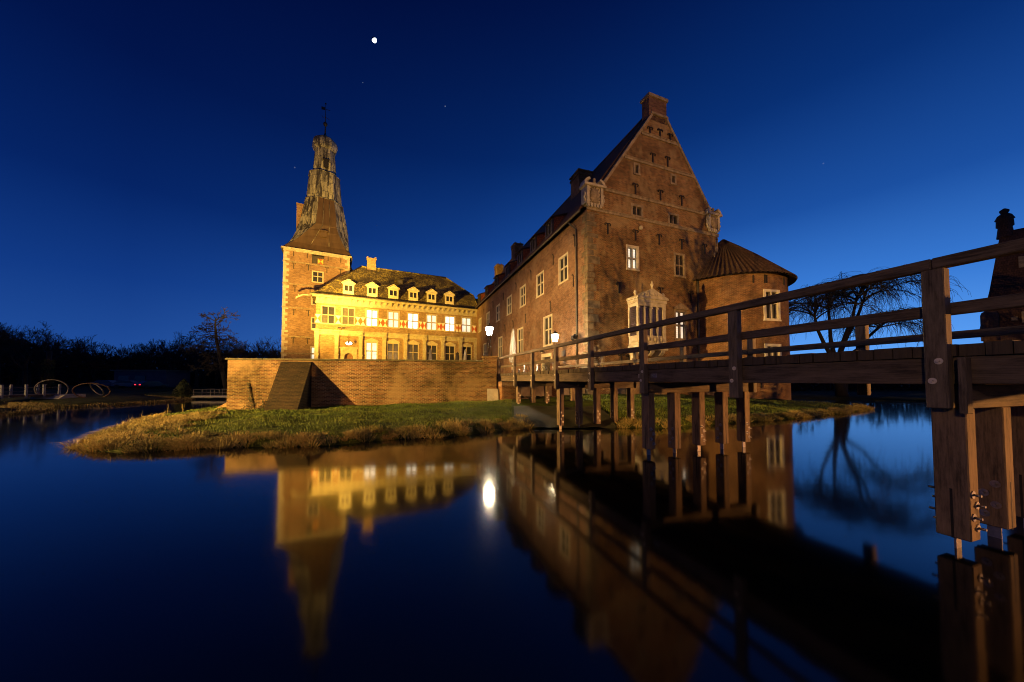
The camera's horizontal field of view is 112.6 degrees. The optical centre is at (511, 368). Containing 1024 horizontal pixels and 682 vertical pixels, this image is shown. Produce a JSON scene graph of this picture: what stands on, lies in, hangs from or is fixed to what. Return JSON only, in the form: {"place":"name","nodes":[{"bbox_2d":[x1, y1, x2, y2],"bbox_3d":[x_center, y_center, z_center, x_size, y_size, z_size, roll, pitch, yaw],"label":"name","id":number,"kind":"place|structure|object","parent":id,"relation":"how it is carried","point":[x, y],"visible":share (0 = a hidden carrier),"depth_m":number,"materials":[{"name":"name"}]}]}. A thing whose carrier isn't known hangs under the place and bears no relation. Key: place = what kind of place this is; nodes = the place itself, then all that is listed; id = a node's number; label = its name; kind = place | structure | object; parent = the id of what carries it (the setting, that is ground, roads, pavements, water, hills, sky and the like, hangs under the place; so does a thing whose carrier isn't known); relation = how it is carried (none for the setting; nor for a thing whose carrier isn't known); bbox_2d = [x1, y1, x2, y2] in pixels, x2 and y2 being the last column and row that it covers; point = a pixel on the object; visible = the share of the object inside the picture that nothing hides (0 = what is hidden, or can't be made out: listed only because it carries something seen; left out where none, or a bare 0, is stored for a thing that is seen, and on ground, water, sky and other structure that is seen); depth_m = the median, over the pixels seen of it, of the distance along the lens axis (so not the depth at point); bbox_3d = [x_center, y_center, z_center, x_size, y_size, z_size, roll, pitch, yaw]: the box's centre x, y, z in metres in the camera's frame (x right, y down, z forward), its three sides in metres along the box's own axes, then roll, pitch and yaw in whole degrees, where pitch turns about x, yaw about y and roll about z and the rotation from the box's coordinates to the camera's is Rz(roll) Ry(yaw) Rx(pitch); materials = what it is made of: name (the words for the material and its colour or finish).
{"place":"outdoors","nodes":[
{"label":"outdoors","id":0,"kind":"place"},
{"bbox_2d":[0,383,925,412],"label":"ground","id":1,"kind":"structure","parent":0,"point":[128,394],"depth_m":39.44,"materials":[{"name":"green plant"}]},
{"bbox_2d":[0,321,81,386],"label":"bare tree","id":2,"kind":"object","parent":1,"relation":"on","point":[24,368],"visible":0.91,"depth_m":62.06,"materials":[{"name":"black plant"}]},
{"bbox_2d":[0,384,85,398],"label":"white post footbridge","id":3,"kind":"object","parent":1,"relation":"on","point":[44,395],"visible":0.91,"depth_m":32.47,"materials":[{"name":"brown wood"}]},
{"bbox_2d":[34,379,68,393],"bbox_3d":[-45.501,2.051,33.751,2.217,1.997,0.381,1,-2,-36],"label":"metal hoop","id":4,"kind":"object","parent":1,"relation":"on","point":[54,380],"visible":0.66,"depth_m":33.70,"materials":[{"name":"metal"}]},
{"bbox_2d":[72,383,110,397],"bbox_3d":[-41.299,2.194,33.543,2.616,1.620,0.663,1,-2,-29],"label":"metal hoop","id":5,"kind":"object","parent":1,"relation":"on","point":[90,383],"visible":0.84,"depth_m":33.35,"materials":[{"name":"grey metal"}]},
{"bbox_2d":[90,384,104,394],"bbox_3d":[-43.200,2.160,35.545,1.916,1.329,0.815,-1,-2,22],"label":"metal hoop","id":6,"kind":"object","parent":1,"relation":"on","point":[95,391],"visible":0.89,"depth_m":35.59,"materials":[{"name":"metal"}]},
{"bbox_2d":[0,394,195,415],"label":"bank grass","id":7,"kind":"structure","parent":1,"relation":"on","point":[35,407],"depth_m":27.53,"materials":[{"name":"plant"}]},
{"bbox_2d":[172,379,194,397],"bbox_3d":[-36.678,2.174,38.108,1.906,2.179,1.930,0,-2,0],"label":"topiary bush","id":8,"kind":"object","parent":7,"relation":"on","point":[183,388],"visible":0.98,"depth_m":37.77,"materials":[{"name":"green plant"}]},
{"bbox_2d":[110,380,137,387],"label":"parked car","id":9,"kind":"object","parent":1,"relation":"on","point":[121,383],"visible":0.66,"depth_m":65.11,"materials":[{"name":"black metal"}]},
{"bbox_2d":[0,322,280,386],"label":"wood","id":10,"kind":"object","parent":1,"relation":"on","point":[81,347],"visible":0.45,"depth_m":83.84,"materials":[{"name":"black plant"}]},
{"bbox_2d":[0,341,280,385],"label":"thicket","id":11,"kind":"object","parent":1,"relation":"on","point":[85,376],"visible":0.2,"depth_m":84.60,"materials":[{"name":"black plant"}]},
{"bbox_2d":[134,381,168,388],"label":"parked car","id":12,"kind":"object","parent":1,"relation":"on","point":[148,384],"visible":0.94,"depth_m":65.01,"materials":[{"name":"paint"}]},
{"bbox_2d":[110,370,193,386],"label":"park building","id":13,"kind":"structure","parent":1,"relation":"on","point":[172,378],"depth_m":72.51,"materials":[{"name":"metal"}]},
{"bbox_2d":[118,376,128,380],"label":"window","id":14,"kind":"structure","parent":13,"relation":"in","point":[119,377],"depth_m":72.40,"materials":[{"name":"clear glass"}]},
{"bbox_2d":[135,376,145,381],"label":"window","id":15,"kind":"structure","parent":13,"relation":"in","point":[137,378],"depth_m":72.40,"materials":[{"name":"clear glass"}]},
{"bbox_2d":[149,331,193,369],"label":"bare tree","id":16,"kind":"object","parent":1,"relation":"on","point":[170,351],"visible":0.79,"depth_m":79.73,"materials":[{"name":"black plant"}]},
{"bbox_2d":[154,332,217,388],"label":"bare tree","id":17,"kind":"object","parent":1,"relation":"on","point":[195,371],"visible":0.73,"depth_m":69.42,"materials":[{"name":"black plant"}]},
{"bbox_2d":[177,307,254,392],"bbox_3d":[-41.128,-2.545,48.411,8.496,12.222,6.391,0,-2,-11],"label":"slender tree","id":18,"kind":"object","parent":1,"relation":"on","point":[219,358],"visible":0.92,"depth_m":47.80,"materials":[{"name":"brown plant"}]},
{"bbox_2d":[789,267,971,396],"bbox_3d":[36.381,-3.920,38.815,20.832,14.609,15.057,0,-2,0],"label":"bare tree","id":19,"kind":"object","parent":1,"relation":"on","point":[828,300],"visible":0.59,"depth_m":37.48,"materials":[{"name":"black plant"}]},
{"bbox_2d":[980,208,1023,384],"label":"gatehouse tower","id":20,"kind":"structure","parent":1,"relation":"on","point":[1007,276],"depth_m":45.92,"materials":[{"name":"brick"}]},
{"bbox_2d":[1018,256,1023,267],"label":"window","id":21,"kind":"structure","parent":20,"relation":"in","point":[1020,259],"depth_m":45.03,"materials":[{"name":"stone"}]},
{"bbox_2d":[86,390,865,451],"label":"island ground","id":22,"kind":"structure","parent":0,"point":[539,400],"depth_m":16.47,"materials":[{"name":"green plant"}]},
{"bbox_2d":[121,405,184,425],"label":"dry stalks","id":23,"kind":"object","parent":22,"relation":"on","point":[144,418],"visible":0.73,"depth_m":15.24,"materials":[{"name":"brown plant"}]},
{"bbox_2d":[192,389,226,397],"bbox_3d":[-31.800,2.786,38.728,7.600,0.926,1.620,0,-2,0],"label":"steel footbridge","id":24,"kind":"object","parent":22,"relation":"on","point":[211,396],"visible":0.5,"depth_m":37.94,"materials":[{"name":"metal"}]},
{"bbox_2d":[235,340,280,357],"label":"bare tree","id":25,"kind":"object","parent":22,"relation":"on","point":[266,343],"visible":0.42,"depth_m":80.43,"materials":[{"name":"black plant"}]},
{"bbox_2d":[217,356,497,410],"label":"terrace wall","id":26,"kind":"structure","parent":22,"relation":"on","point":[287,383],"depth_m":21.99,"materials":[{"name":"brick"}]},
{"bbox_2d":[241,382,266,409],"bbox_3d":[-15.453,1.736,21.097,3.498,1.784,0.100,0,-2,-9],"label":"creeper","id":27,"kind":"object","parent":26,"relation":"attached to","point":[250,400],"visible":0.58,"depth_m":21.02,"materials":[{"name":"green plant"}]},
{"bbox_2d":[485,323,493,355],"bbox_3d":[-1.568,-2.008,23.721,0.660,2.332,0.572,0,-2,0],"label":"street lamp","id":28,"kind":"object","parent":26,"relation":"on","point":[489,329],"visible":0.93,"depth_m":23.60,"materials":[{"name":"white glass"}]},
{"bbox_2d":[58,403,874,453],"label":"dry grass","id":29,"kind":"structure","parent":22,"relation":"on","point":[132,428],"depth_m":12.12,"materials":[{"name":"brown plant"}]},
{"bbox_2d":[84,394,867,449],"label":"lawn grass","id":30,"kind":"structure","parent":22,"relation":"on","point":[349,421],"depth_m":16.61,"materials":[{"name":"green plant"}]},
{"bbox_2d":[487,389,497,400],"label":"stone slab","id":31,"kind":"structure","parent":22,"relation":"on","point":[492,394],"depth_m":22.93,"materials":[{"name":"stone"}]},
{"bbox_2d":[497,382,515,399],"bbox_3d":[-0.385,1.816,23.228,1.010,1.850,1.230,1,-2,-18],"label":"bridge abutment","id":32,"kind":"object","parent":22,"relation":"on","point":[506,390],"visible":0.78,"depth_m":22.69,"materials":[{"name":"brick"}]},
{"bbox_2d":[550,362,575,396],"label":"courtyard parapet","id":33,"kind":"structure","parent":22,"relation":"on","point":[554,392],"depth_m":25.21,"materials":[{"name":"brick"}]},
{"bbox_2d":[551,331,558,357],"bbox_3d":[3.170,-1.661,25.091,0.660,2.332,0.572,0,-2,0],"label":"street lamp","id":34,"kind":"object","parent":33,"relation":"on","point":[555,335],"visible":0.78,"depth_m":24.96,"materials":[{"name":"white glass"}]},
{"bbox_2d":[514,405,615,427],"bbox_3d":[2.400,2.359,17.055,4.600,0.807,3.850,0,-2,0],"label":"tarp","id":35,"kind":"object","parent":22,"relation":"on","point":[543,416],"visible":0.81,"depth_m":16.30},
{"bbox_2d":[475,92,722,394],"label":"gable house","id":36,"kind":"structure","parent":22,"relation":"on","point":[625,235],"depth_m":30.41,"materials":[{"name":"brick"}]},
{"bbox_2d":[483,343,485,355],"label":"window","id":37,"kind":"structure","parent":36,"relation":"in","point":[484,345],"depth_m":60.37,"materials":[{"name":"black glass"}]},
{"bbox_2d":[486,311,489,325],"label":"window","id":38,"kind":"structure","parent":36,"relation":"in","point":[487,314],"depth_m":57.78,"materials":[{"name":"beige paint"}]},
{"bbox_2d":[496,303,499,321],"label":"window","id":39,"kind":"structure","parent":36,"relation":"in","point":[498,306],"depth_m":51.90,"materials":[{"name":"beige paint"}]},
{"bbox_2d":[498,336,501,356],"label":"window","id":40,"kind":"structure","parent":36,"relation":"in","point":[499,338],"depth_m":50.58,"materials":[{"name":"beige paint"}]},
{"bbox_2d":[506,294,511,315],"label":"window","id":41,"kind":"structure","parent":36,"relation":"in","point":[509,299],"depth_m":46.61,"materials":[{"name":"beige paint"}]},
{"bbox_2d":[517,327,522,352],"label":"window","id":42,"kind":"structure","parent":36,"relation":"in","point":[519,331],"depth_m":42.29,"materials":[{"name":"beige paint"}]},
{"bbox_2d":[520,284,525,307],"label":"window","id":43,"kind":"structure","parent":36,"relation":"in","point":[522,289],"depth_m":41.56,"materials":[{"name":"beige paint"}]},
{"bbox_2d":[536,270,543,298],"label":"window","id":44,"kind":"structure","parent":36,"relation":"in","point":[540,277],"depth_m":36.48,"materials":[{"name":"beige paint"}]},
{"bbox_2d":[543,314,552,346],"bbox_3d":[3.685,-3.805,34.450,0.300,3.110,2.199,1,-2,-18],"label":"window","id":45,"kind":"structure","parent":36,"relation":"in","point":[547,320],"depth_m":34.87,"materials":[{"name":"beige paint"}]},
{"bbox_2d":[558,252,567,285],"bbox_3d":[4.779,-9.139,31.337,0.300,2.560,1.949,1,-2,-18],"label":"window","id":46,"kind":"structure","parent":36,"relation":"in","point":[563,260],"depth_m":31.37,"materials":[{"name":"beige paint"}]},
{"bbox_2d":[570,334,577,339],"bbox_3d":[5.171,-2.582,28.242,0.535,0.436,1.223,0,-2,0],"label":"wall floodlight","id":47,"kind":"object","parent":36,"relation":"attached to","point":[574,336],"depth_m":27.71,"materials":[{"name":"black metal"}]},
{"bbox_2d":[626,244,639,270],"bbox_3d":[10.212,-9.391,29.068,1.405,2.150,0.340,1,-2,-21],"label":"window","id":48,"kind":"structure","parent":36,"relation":"in","point":[632,252],"depth_m":29.09,"materials":[{"name":"stone"}]},
{"bbox_2d":[633,162,640,175],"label":"window","id":49,"kind":"structure","parent":36,"relation":"in","point":[636,166],"depth_m":29.46,"materials":[{"name":"stone"}]},
{"bbox_2d":[631,203,643,217],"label":"window","id":50,"kind":"structure","parent":36,"relation":"in","point":[636,210],"depth_m":29.43,"materials":[{"name":"stone"}]},
{"bbox_2d":[670,173,676,185],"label":"window","id":51,"kind":"structure","parent":36,"relation":"in","point":[673,180],"depth_m":31.01,"materials":[{"name":"stone"}]},
{"bbox_2d":[668,212,678,224],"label":"window","id":52,"kind":"structure","parent":36,"relation":"in","point":[673,218],"depth_m":30.94,"materials":[{"name":"stone"}]},
{"bbox_2d":[674,252,685,277],"bbox_3d":[15.138,-9.341,30.995,1.405,2.220,0.340,1,-2,-21],"label":"window","id":53,"kind":"structure","parent":36,"relation":"in","point":[679,259],"depth_m":31.03,"materials":[{"name":"stone"}]},
{"bbox_2d":[673,303,688,340],"bbox_3d":[15.144,-4.200,30.779,1.770,3.390,0.420,1,-2,-21],"label":"window","id":54,"kind":"structure","parent":36,"relation":"in","point":[680,329],"depth_m":30.81,"materials":[{"name":"glass"}]},
{"bbox_2d":[692,239,797,399],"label":"round tower","id":55,"kind":"structure","parent":22,"relation":"on","point":[730,273],"depth_m":29.83,"materials":[{"name":"brick"}]},
{"bbox_2d":[763,289,781,320],"bbox_3d":[22.358,-5.449,29.510,1.751,2.740,0.410,0,-2,-12],"label":"window","id":56,"kind":"structure","parent":55,"relation":"in","point":[772,312],"depth_m":29.50,"materials":[{"name":"beige paint"}]},
{"bbox_2d":[764,344,781,355],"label":"window","id":57,"kind":"structure","parent":55,"relation":"in","point":[765,345],"depth_m":29.36,"materials":[{"name":"beige paint"}]},
{"bbox_2d":[0,398,1023,681],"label":"water","id":58,"kind":"structure","parent":0,"point":[820,548],"depth_m":4.07,"materials":[{"name":"blue liquid"}]},
{"bbox_2d":[497,238,1023,548],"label":"timber bridge","id":59,"kind":"structure","parent":58,"relation":"in","point":[978,446],"depth_m":4.99,"materials":[{"name":"brown wood"}]},
{"bbox_2d":[0,0,1023,368],"label":"sky","id":60,"kind":"structure","parent":0,"point":[157,156],"materials":[{"name":"blue"}]},
{"bbox_2d":[496,378,585,395],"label":"courtyard","id":61,"kind":"structure","parent":0,"point":[525,390],"depth_m":24.73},
{"bbox_2d":[281,103,352,358],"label":"spire tower","id":62,"kind":"structure","parent":61,"relation":"on","point":[316,253],"depth_m":62.85,"materials":[{"name":"brick"}]},
{"bbox_2d":[310,346,313,358],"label":"window","id":63,"kind":"structure","parent":62,"relation":"in","point":[311,347],"depth_m":61.34,"materials":[{"name":"glass"}]},
{"bbox_2d":[311,317,315,329],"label":"window","id":64,"kind":"structure","parent":62,"relation":"in","point":[313,325],"depth_m":61.59,"materials":[{"name":"stone"}]},
{"bbox_2d":[312,270,323,283],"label":"window","id":65,"kind":"structure","parent":62,"relation":"in","point":[317,276],"depth_m":62.09,"materials":[{"name":"wood"}]},
{"bbox_2d":[295,256,477,359],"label":"castle wing","id":66,"kind":"structure","parent":61,"relation":"on","point":[375,312],"depth_m":59.85,"materials":[{"name":"yellow paint"}]},
{"bbox_2d":[320,305,335,324],"bbox_3d":[-29.611,-8.649,54.984,2.099,3.030,0.300,1,-2,-26],"label":"window","id":67,"kind":"structure","parent":66,"relation":"in","point":[327,312],"depth_m":54.98,"materials":[{"name":"stone"}]},
{"bbox_2d":[341,307,354,325],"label":"window","id":68,"kind":"structure","parent":66,"relation":"in","point":[347,313],"depth_m":56.27,"materials":[{"name":"wood"}]},
{"bbox_2d":[364,338,378,358],"bbox_3d":[-23.709,-3.120,57.639,2.274,4.120,0.380,1,-2,-26],"label":"window","id":69,"kind":"structure","parent":66,"relation":"in","point":[371,345],"depth_m":57.65,"materials":[{"name":"glass"}]},
{"bbox_2d":[365,309,378,326],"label":"window","id":70,"kind":"structure","parent":66,"relation":"in","point":[371,315],"depth_m":57.88,"materials":[{"name":"glass"}]},
{"bbox_2d":[386,339,399,358],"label":"window","id":71,"kind":"structure","parent":66,"relation":"in","point":[392,345],"depth_m":59.19,"materials":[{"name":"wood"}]},
{"bbox_2d":[387,310,399,328],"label":"window","id":72,"kind":"structure","parent":66,"relation":"in","point":[393,317],"depth_m":59.38,"materials":[{"name":"glass"}]},
{"bbox_2d":[407,312,418,329],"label":"window","id":73,"kind":"structure","parent":66,"relation":"in","point":[412,318],"depth_m":60.88,"materials":[{"name":"glass"}]},
{"bbox_2d":[407,340,419,359],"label":"window","id":74,"kind":"structure","parent":66,"relation":"in","point":[412,346],"depth_m":60.68,"materials":[{"name":"glass"}]},
{"bbox_2d":[426,314,436,330],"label":"window","id":75,"kind":"structure","parent":66,"relation":"in","point":[431,319],"depth_m":62.27,"materials":[{"name":"glass"}]},
{"bbox_2d":[426,341,437,359],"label":"window","id":76,"kind":"structure","parent":66,"relation":"in","point":[433,346],"depth_m":62.24,"materials":[{"name":"glass"}]},
{"bbox_2d":[444,315,454,331],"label":"window","id":77,"kind":"structure","parent":66,"relation":"in","point":[449,320],"depth_m":63.83,"materials":[{"name":"glass"}]},
{"bbox_2d":[444,342,455,359],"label":"window","id":78,"kind":"structure","parent":66,"relation":"in","point":[449,348],"depth_m":63.60,"materials":[{"name":"glass"}]},
{"bbox_2d":[461,317,471,332],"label":"window","id":79,"kind":"structure","parent":66,"relation":"in","point":[466,322],"depth_m":65.20,"materials":[{"name":"glass"}]},
{"bbox_2d":[462,343,472,359],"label":"window","id":80,"kind":"structure","parent":66,"relation":"in","point":[468,347],"depth_m":65.20,"materials":[{"name":"glass"}]},
{"bbox_2d":[428,348,431,359],"bbox_3d":[-10.341,-0.761,43.051,0.617,3.550,0.600,0,-2,0],"label":"closed parasol","id":81,"kind":"object","parent":61,"relation":"on","point":[430,354],"visible":0.42,"depth_m":42.94,"materials":[{"name":"fabric"}]},
{"bbox_2d":[463,349,466,359],"bbox_3d":[-5.941,-0.736,43.050,0.617,3.500,0.600,0,-2,0],"label":"closed parasol","id":82,"kind":"object","parent":61,"relation":"on","point":[465,355],"visible":0.38,"depth_m":42.93,"materials":[{"name":"fabric"}]},
{"bbox_2d":[509,328,515,372],"bbox_3d":[0.029,-1.385,27.663,0.617,3.750,0.600,0,-2,0],"label":"closed parasol","id":83,"kind":"object","parent":61,"relation":"on","point":[512,346],"visible":0.72,"depth_m":27.52,"materials":[{"name":"fabric"}]},
{"bbox_2d":[526,365,549,371],"bbox_3d":[2.179,0.116,28.392,2.123,0.800,0.026,1,-2,-21],"label":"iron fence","id":84,"kind":"object","parent":61,"relation":"on","point":[538,368],"visible":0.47,"depth_m":28.40,"materials":[{"name":"black metal"}]}
]}

